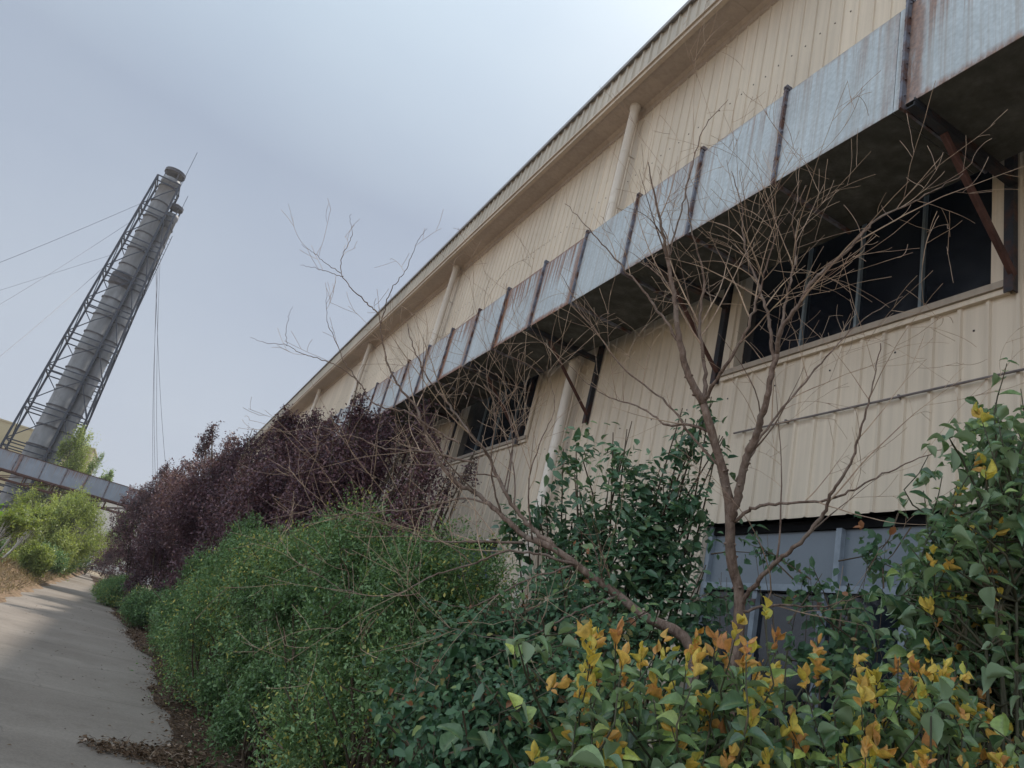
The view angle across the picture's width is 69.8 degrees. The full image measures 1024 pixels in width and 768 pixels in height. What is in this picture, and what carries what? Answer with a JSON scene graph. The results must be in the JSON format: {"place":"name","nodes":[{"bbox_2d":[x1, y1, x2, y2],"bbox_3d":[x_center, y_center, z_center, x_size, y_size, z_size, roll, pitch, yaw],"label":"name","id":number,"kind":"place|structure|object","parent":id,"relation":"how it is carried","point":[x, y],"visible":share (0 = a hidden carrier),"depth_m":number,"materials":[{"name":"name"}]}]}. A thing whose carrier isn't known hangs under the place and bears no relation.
{"place":"outdoors","nodes":[
{"label":"outdoors","id":0,"kind":"place"},
{"bbox_2d":[0,547,83,602],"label":"bank terrain","id":1,"kind":"structure","parent":0,"point":[14,592],"depth_m":26.37,"materials":[{"name":"plant"}]},
{"bbox_2d":[0,537,7,562],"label":"roadside bush","id":2,"kind":"object","parent":1,"relation":"on","point":[2,543],"visible":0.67,"depth_m":27.22,"materials":[{"name":"green plant"}]},
{"bbox_2d":[0,499,34,542],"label":"birch tree","id":3,"kind":"object","parent":1,"relation":"on","point":[11,523],"visible":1,"depth_m":24.31,"materials":[{"name":"green plant"}]},
{"bbox_2d":[0,498,44,551],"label":"birch tree","id":4,"kind":"object","parent":1,"relation":"on","point":[33,520],"visible":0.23,"depth_m":27.43,"materials":[{"name":"green plant"}]},
{"bbox_2d":[1,481,55,560],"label":"elm tree","id":5,"kind":"object","parent":1,"relation":"on","point":[29,496],"visible":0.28,"depth_m":32.35,"materials":[{"name":"green plant"}]},
{"bbox_2d":[2,500,57,557],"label":"birch tree","id":6,"kind":"object","parent":1,"relation":"on","point":[38,511],"visible":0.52,"depth_m":29.69,"materials":[{"name":"green plant"}]},
{"bbox_2d":[15,539,59,580],"bbox_3d":[-19.376,7.267,29.673,1.602,1.838,1.557,23,-22,-21],"label":"roadside bush","id":7,"kind":"object","parent":1,"relation":"on","point":[38,559],"visible":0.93,"depth_m":29.56,"materials":[{"name":"green plant"}]},
{"bbox_2d":[42,540,70,577],"bbox_3d":[-23.064,8.852,36.439,2.108,2.096,1.972,23,-22,-21],"label":"roadside bush","id":8,"kind":"object","parent":1,"relation":"on","point":[61,563],"visible":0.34,"depth_m":36.56,"materials":[{"name":"green plant"}]},
{"bbox_2d":[4,481,117,575],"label":"elm tree","id":9,"kind":"object","parent":1,"relation":"on","point":[96,530],"visible":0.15,"depth_m":48.60,"materials":[{"name":"green plant"}]},
{"bbox_2d":[26,424,100,510],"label":"elm tree","id":10,"kind":"object","parent":1,"relation":"on","point":[74,463],"visible":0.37,"depth_m":60.95,"materials":[{"name":"green plant"}]},
{"bbox_2d":[28,481,117,580],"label":"elm tree","id":11,"kind":"object","parent":1,"relation":"on","point":[65,534],"visible":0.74,"depth_m":41.68,"materials":[{"name":"green plant"}]},
{"bbox_2d":[63,556,82,574],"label":"roadside bush","id":12,"kind":"object","parent":1,"relation":"on","point":[74,566],"visible":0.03,"depth_m":43.60,"materials":[{"name":"green plant"}]},
{"bbox_2d":[69,552,91,576],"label":"roadside bush","id":13,"kind":"object","parent":1,"relation":"on","point":[80,568],"visible":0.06,"depth_m":52.45,"materials":[{"name":"green plant"}]},
{"bbox_2d":[83,452,105,501],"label":"poplar tree","id":14,"kind":"object","parent":1,"relation":"on","point":[93,466],"visible":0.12,"depth_m":64.57,"materials":[{"name":"green plant"}]},
{"bbox_2d":[85,468,115,518],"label":"poplar tree","id":15,"kind":"object","parent":1,"relation":"on","point":[109,476],"visible":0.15,"depth_m":67.89,"materials":[{"name":"green plant"}]},
{"bbox_2d":[0,418,97,542],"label":"beige building","id":16,"kind":"structure","parent":0,"point":[23,436],"depth_m":84.16,"materials":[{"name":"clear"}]},
{"bbox_2d":[0,574,172,767],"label":"road","id":17,"kind":"structure","parent":0,"point":[46,699],"depth_m":9.72,"materials":[{"name":"concrete"}]},
{"bbox_2d":[3,598,141,766],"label":"scattered leaves","id":18,"kind":"object","parent":17,"relation":"on","point":[73,679],"visible":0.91,"depth_m":11.57,"materials":[{"name":"brown plant"}]},
{"bbox_2d":[77,532,115,576],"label":"roadside bush","id":19,"kind":"object","parent":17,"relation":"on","point":[92,566],"visible":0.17,"depth_m":62.89,"materials":[{"name":"green plant"}]},
{"bbox_2d":[77,566,153,588],"bbox_3d":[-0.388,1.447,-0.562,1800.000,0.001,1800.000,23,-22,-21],"label":"ground","id":20,"kind":"structure","parent":0,"point":[94,573],"depth_m":79.05,"materials":[{"name":"grey concrete"}]},
{"bbox_2d":[0,448,141,519],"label":"duct bridge","id":21,"kind":"structure","parent":20,"relation":"on","point":[26,467],"depth_m":55.46,"materials":[{"name":"paint"}]},
{"bbox_2d":[0,154,196,547],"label":"chimney tower","id":22,"kind":"structure","parent":20,"relation":"on","point":[105,330],"depth_m":67.68,"materials":[{"name":"metal"}]},
{"bbox_2d":[92,510,127,576],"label":"poplar tree","id":23,"kind":"object","parent":20,"relation":"on","point":[111,543],"visible":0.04,"depth_m":71.96,"materials":[{"name":"green plant"}]},
{"bbox_2d":[228,0,1023,764],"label":"factory building","id":24,"kind":"structure","parent":20,"relation":"on","point":[774,46],"depth_m":8.51,"materials":[{"name":"beige metal"}]},
{"bbox_2d":[367,442,391,489],"bbox_3d":[-3.932,1.965,21.282,0.205,2.515,3.320,23,-22,-21],"label":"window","id":25,"kind":"structure","parent":24,"relation":"in","point":[386,459],"depth_m":20.48,"materials":[{"name":"black glass"}]},
{"bbox_2d":[427,543,496,646],"bbox_3d":[-1.123,4.005,12.713,0.110,2.540,3.100,23,-22,-21],"label":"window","id":26,"kind":"structure","parent":24,"relation":"in","point":[493,548],"depth_m":12.46,"materials":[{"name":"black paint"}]},
{"bbox_2d":[446,373,543,465],"bbox_3d":[-0.224,0.232,14.257,0.205,2.515,3.580,23,-22,-21],"label":"window","id":27,"kind":"structure","parent":24,"relation":"in","point":[476,413],"depth_m":14.22,"materials":[{"name":"black glass"}]},
{"bbox_2d":[263,0,1023,485],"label":"canopy","id":28,"kind":"object","parent":24,"relation":"attached to","point":[967,56],"visible":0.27,"depth_m":6.81,"materials":[{"name":"metal"}]},
{"bbox_2d":[680,512,994,762],"bbox_3d":[2.440,2.320,5.913,0.159,2.540,3.002,23,-22,-21],"label":"window","id":29,"kind":"structure","parent":24,"relation":"in","point":[828,544],"depth_m":6.34,"materials":[{"name":"grey glass"}]},
{"bbox_2d":[720,160,1011,381],"bbox_3d":[3.416,-1.469,7.362,0.205,2.515,3.140,23,-22,-21],"label":"window","id":30,"kind":"structure","parent":24,"relation":"in","point":[976,268],"depth_m":6.88,"materials":[{"name":"black glass"}]},
{"bbox_2d":[83,498,170,583],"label":"white shed","id":31,"kind":"structure","parent":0,"point":[107,504],"depth_m":96.91,"materials":[{"name":"white"}]},
{"bbox_2d":[91,575,388,767],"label":"verge","id":32,"kind":"structure","parent":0,"point":[95,579],"depth_m":9.13,"materials":[{"name":"soil"}]},
{"bbox_2d":[91,540,134,579],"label":"roadside bush","id":33,"kind":"object","parent":32,"relation":"on","point":[109,562],"visible":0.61,"depth_m":59.71,"materials":[{"name":"purple plant"}]},
{"bbox_2d":[88,572,137,607],"bbox_3d":[-15.481,8.121,28.677,1.923,1.722,2.712,23,-22,-21],"label":"green bush","id":34,"kind":"object","parent":32,"relation":"on","point":[109,590],"visible":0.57,"depth_m":28.02,"materials":[{"name":"green plant"}]},
{"bbox_2d":[116,583,168,629],"bbox_3d":[-10.500,6.552,21.228,2.049,1.641,1.896,3,-24,29],"label":"green bush","id":35,"kind":"object","parent":32,"relation":"on","point":[134,611],"visible":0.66,"depth_m":20.79,"materials":[{"name":"green plant"}]},
{"bbox_2d":[104,458,191,584],"bbox_3d":[-17.178,7.156,35.591,4.786,6.950,4.961,23,-22,-21],"label":"plum tree","id":36,"kind":"object","parent":32,"relation":"on","point":[130,516],"visible":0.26,"depth_m":34.31,"materials":[{"name":"purple plant"}]},
{"bbox_2d":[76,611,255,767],"bbox_3d":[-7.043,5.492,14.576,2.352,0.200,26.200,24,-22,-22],"label":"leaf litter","id":37,"kind":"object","parent":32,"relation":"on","point":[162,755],"visible":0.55,"depth_m":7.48,"materials":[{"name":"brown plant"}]},
{"bbox_2d":[142,578,193,660],"bbox_3d":[-6.657,5.018,15.779,2.127,2.260,2.537,23,-22,-21],"label":"green bush","id":38,"kind":"object","parent":32,"relation":"on","point":[155,644],"visible":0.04,"depth_m":15.20,"materials":[{"name":"green plant"}]},
{"bbox_2d":[120,431,241,601],"bbox_3d":[-12.423,5.574,28.476,4.037,7.456,4.911,10,-21,14],"label":"plum tree","id":39,"kind":"object","parent":32,"relation":"on","point":[155,543],"visible":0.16,"depth_m":27.46,"materials":[{"name":"purple plant"}]},
{"bbox_2d":[130,498,277,687],"bbox_3d":[-4.976,3.822,12.664,2.464,3.776,3.276,23,-22,-21],"label":"green bush","id":40,"kind":"object","parent":32,"relation":"on","point":[192,565],"visible":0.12,"depth_m":12.34,"materials":[{"name":"green plant"}]},
{"bbox_2d":[144,420,306,629],"bbox_3d":[-9.150,4.507,23.078,4.373,7.486,4.221,23,-22,-21],"label":"plum tree","id":41,"kind":"object","parent":32,"relation":"on","point":[190,497],"visible":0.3,"depth_m":22.56,"materials":[{"name":"purple plant"}]},
{"bbox_2d":[148,512,312,720],"bbox_3d":[-3.653,3.362,10.164,2.447,3.238,2.871,23,-22,-21],"label":"green bush","id":42,"kind":"object","parent":32,"relation":"on","point":[194,634],"visible":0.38,"depth_m":9.85,"materials":[{"name":"green plant"}]},
{"bbox_2d":[159,403,339,597],"bbox_3d":[-6.331,3.594,18.422,3.534,6.861,3.703,23,-22,-21],"label":"plum tree","id":43,"kind":"object","parent":32,"relation":"on","point":[278,446],"visible":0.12,"depth_m":18.27,"materials":[{"name":"purple plant"}]},
{"bbox_2d":[170,502,359,765],"bbox_3d":[-2.375,2.761,8.243,2.254,2.895,2.746,23,-22,-21],"label":"green bush","id":44,"kind":"object","parent":32,"relation":"on","point":[224,666],"visible":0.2,"depth_m":8.10,"materials":[{"name":"green plant"}]},
{"bbox_2d":[209,406,372,557],"bbox_3d":[-4.605,3.085,15.015,3.032,5.992,2.759,13,-21,4],"label":"plum tree","id":45,"kind":"object","parent":32,"relation":"on","point":[275,483],"visible":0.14,"depth_m":14.69,"materials":[{"name":"purple plant"}]},
{"bbox_2d":[177,481,424,767],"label":"green bush","id":46,"kind":"object","parent":32,"relation":"on","point":[229,730],"visible":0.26,"depth_m":6.51,"materials":[{"name":"green plant"}]},
{"bbox_2d":[264,383,445,545],"bbox_3d":[-2.873,2.760,12.605,2.876,5.728,2.735,15,-21,1],"label":"plum tree","id":47,"kind":"object","parent":32,"relation":"on","point":[335,472],"visible":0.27,"depth_m":12.60,"materials":[{"name":"purple plant"}]},
{"bbox_2d":[168,499,552,767],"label":"green bush","id":48,"kind":"object","parent":32,"relation":"on","point":[394,620],"visible":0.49,"depth_m":5.00,"materials":[{"name":"green plant"}]},
{"bbox_2d":[351,435,481,734],"bbox_3d":[-1.709,2.978,10.961,1.968,4.742,1.995,23,-22,-21],"label":"plum tree","id":49,"kind":"object","parent":32,"relation":"on","point":[425,473],"visible":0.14,"depth_m":11.37,"materials":[{"name":"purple plant"}]},
{"bbox_2d":[196,200,698,725],"bbox_3d":[-0.550,0.896,4.739,3.759,4.661,2.004,0,-25,35],"label":"bare tree","id":50,"kind":"object","parent":32,"relation":"on","point":[674,630],"visible":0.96,"depth_m":4.75,"materials":[{"name":"brown plant"}]},
{"bbox_2d":[358,528,664,767],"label":"climber thicket","id":51,"kind":"object","parent":32,"relation":"on","point":[451,696],"visible":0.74,"depth_m":3.92,"materials":[{"name":"green plant"}]},
{"bbox_2d":[484,397,737,767],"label":"evergreen tree","id":52,"kind":"object","parent":32,"relation":"on","point":[641,576],"visible":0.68,"depth_m":5.88,"materials":[{"name":"green plant"}]},
{"bbox_2d":[437,596,1023,767],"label":"photinia shrub","id":53,"kind":"object","parent":32,"relation":"on","point":[746,742],"visible":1,"depth_m":2.20,"materials":[{"name":"green plant"}]},
{"bbox_2d":[486,0,1023,747],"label":"bare tree","id":54,"kind":"object","parent":32,"relation":"on","point":[732,502],"visible":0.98,"depth_m":4.26,"materials":[{"name":"brown plant"}]},
{"bbox_2d":[668,511,929,752],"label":"creeper","id":55,"kind":"object","parent":32,"relation":"on","point":[844,660],"depth_m":4.64,"materials":[{"name":"green plant"}]},
{"bbox_2d":[825,357,1023,767],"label":"photinia shrub","id":56,"kind":"object","parent":32,"relation":"on","point":[962,595],"visible":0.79,"depth_m":2.81,"materials":[{"name":"green plant"}]},
{"bbox_2d":[0,0,687,492],"label":"sky","id":57,"kind":"structure","parent":0,"point":[395,114],"materials":[{"name":"grey"}]}
]}

